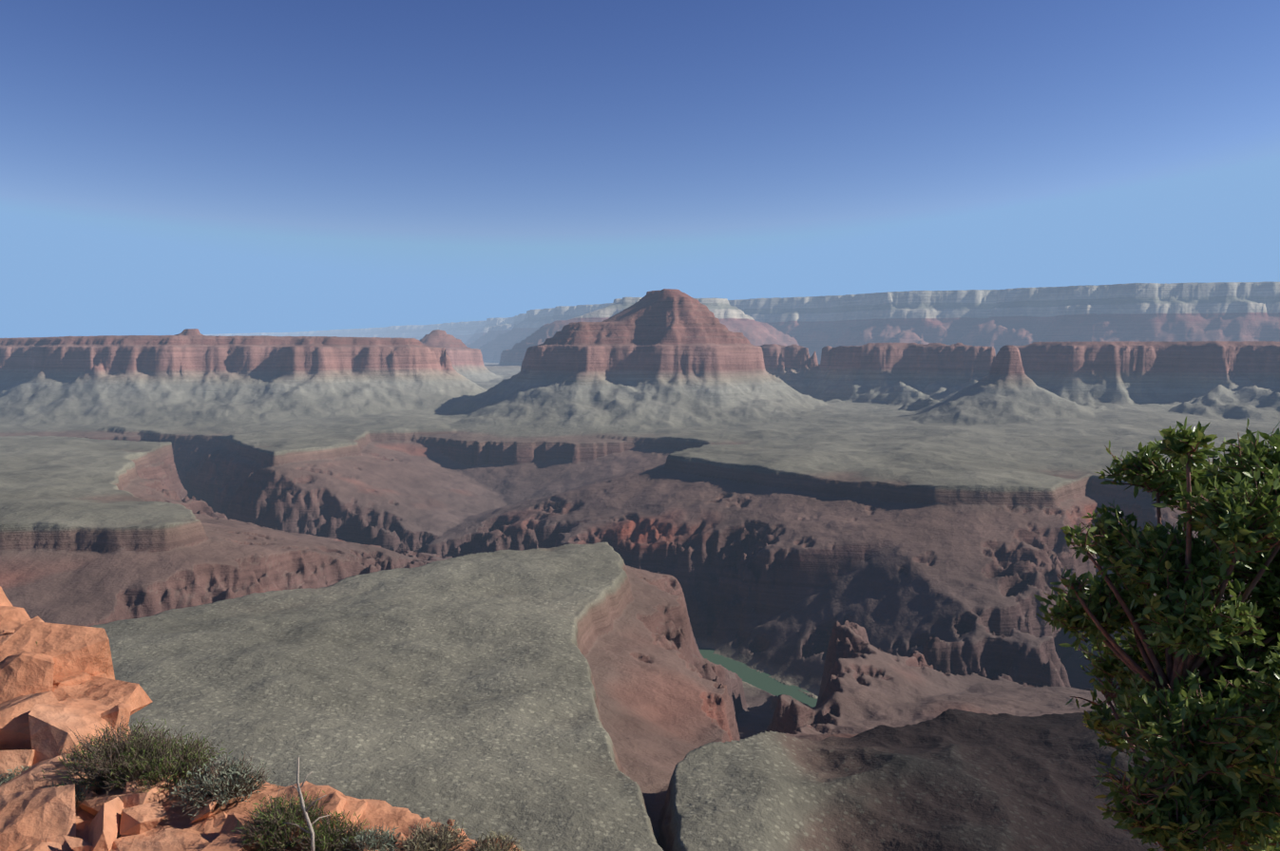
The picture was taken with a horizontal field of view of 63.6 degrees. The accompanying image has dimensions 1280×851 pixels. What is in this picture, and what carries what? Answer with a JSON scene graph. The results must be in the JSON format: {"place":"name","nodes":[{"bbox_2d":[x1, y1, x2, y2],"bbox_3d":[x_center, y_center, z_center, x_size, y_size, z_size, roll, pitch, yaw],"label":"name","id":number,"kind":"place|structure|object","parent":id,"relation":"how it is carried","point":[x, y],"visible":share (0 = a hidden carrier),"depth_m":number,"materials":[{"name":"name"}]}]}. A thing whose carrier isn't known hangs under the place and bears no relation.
{"place":"outdoors","nodes":[
{"label":"outdoors","id":0,"kind":"place"},
{"bbox_2d":[0,587,520,850],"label":"ledge rock","id":1,"kind":"object","parent":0,"point":[379,812],"visible":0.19,"depth_m":4.72,"materials":[{"name":"stone"}]},
{"bbox_2d":[0,765,33,784],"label":"shrub","id":2,"kind":"object","parent":1,"relation":"on","point":[9,778],"visible":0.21,"depth_m":4.92,"materials":[{"name":"green plant"}]},
{"bbox_2d":[43,778,97,807],"bbox_3d":[-2.673,1.710,4.783,0.293,0.160,0.316,0,4,1],"label":"shrub","id":3,"kind":"object","parent":1,"relation":"on","point":[79,797],"visible":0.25,"depth_m":4.77,"materials":[{"name":"green plant"}]},
{"bbox_2d":[41,715,191,795],"bbox_3d":[-2.517,1.575,4.979,0.674,0.340,0.657,0,4,1],"label":"shrub","id":4,"kind":"object","parent":1,"relation":"on","point":[105,753],"visible":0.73,"depth_m":4.88,"materials":[{"name":"green plant"}]},
{"bbox_2d":[101,718,232,794],"bbox_3d":[-2.278,1.582,4.984,0.559,0.320,0.560,-4,5,-42],"label":"shrub","id":5,"kind":"object","parent":1,"relation":"on","point":[189,754],"visible":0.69,"depth_m":4.90,"materials":[{"name":"green plant"}]},
{"bbox_2d":[167,751,280,820],"bbox_3d":[-1.950,1.641,4.780,0.412,0.250,0.484,1,4,17],"label":"sage shrub","id":6,"kind":"object","parent":1,"relation":"on","point":[226,783],"visible":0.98,"depth_m":4.76,"materials":[{"name":"green plant"}]},
{"bbox_2d":[0,621,455,850],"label":"ledge boulders","id":7,"kind":"object","parent":1,"relation":"on","point":[39,721],"visible":0.73,"depth_m":4.97,"materials":[{"name":"stone"}]},
{"bbox_2d":[231,787,330,850],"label":"green shrub","id":8,"kind":"object","parent":1,"relation":"on","point":[276,839],"visible":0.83,"depth_m":4.42,"materials":[{"name":"green plant"}]},
{"bbox_2d":[283,757,329,850],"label":"dead twig","id":9,"kind":"object","parent":1,"relation":"on","point":[308,821],"visible":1,"depth_m":2.94,"materials":[{"name":"grey wood"}]},
{"bbox_2d":[291,810,375,850],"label":"green shrub","id":10,"kind":"object","parent":1,"relation":"on","point":[335,836],"visible":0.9,"depth_m":4.39,"materials":[{"name":"green plant"}]},
{"bbox_2d":[341,824,401,850],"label":"dry shrub","id":11,"kind":"object","parent":1,"relation":"on","point":[381,843],"visible":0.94,"depth_m":4.31,"materials":[{"name":"green plant"}]},
{"bbox_2d":[396,818,472,850],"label":"dry shrub","id":12,"kind":"object","parent":1,"relation":"on","point":[445,839],"visible":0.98,"depth_m":4.30,"materials":[{"name":"green plant"}]},
{"bbox_2d":[464,829,525,850],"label":"dry shrub","id":13,"kind":"object","parent":1,"relation":"on","point":[484,844],"visible":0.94,"depth_m":4.31,"materials":[{"name":"green plant"}]},
{"bbox_2d":[1033,417,1279,850],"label":"tree","id":14,"kind":"object","parent":1,"relation":"on","point":[1208,734],"visible":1,"depth_m":3.43,"materials":[{"name":"green plant"}]},
{"bbox_2d":[0,282,1279,850],"bbox_3d":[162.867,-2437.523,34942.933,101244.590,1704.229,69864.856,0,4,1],"label":"canyon ground","id":15,"kind":"structure","parent":0,"point":[487,577],"depth_m":3043.17,"materials":[{"name":"stone"}]},
{"bbox_2d":[0,0,1279,338],"label":"sky","id":16,"kind":"structure","parent":0,"point":[168,167],"materials":[{"name":"blue"}]},
{"bbox_2d":[697,645,818,707],"bbox_3d":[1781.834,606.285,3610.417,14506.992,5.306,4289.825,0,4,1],"label":"river","id":17,"kind":"structure","parent":0,"point":[758,679],"depth_m":2710.19,"materials":[{"name":"green liquid"}]}
]}

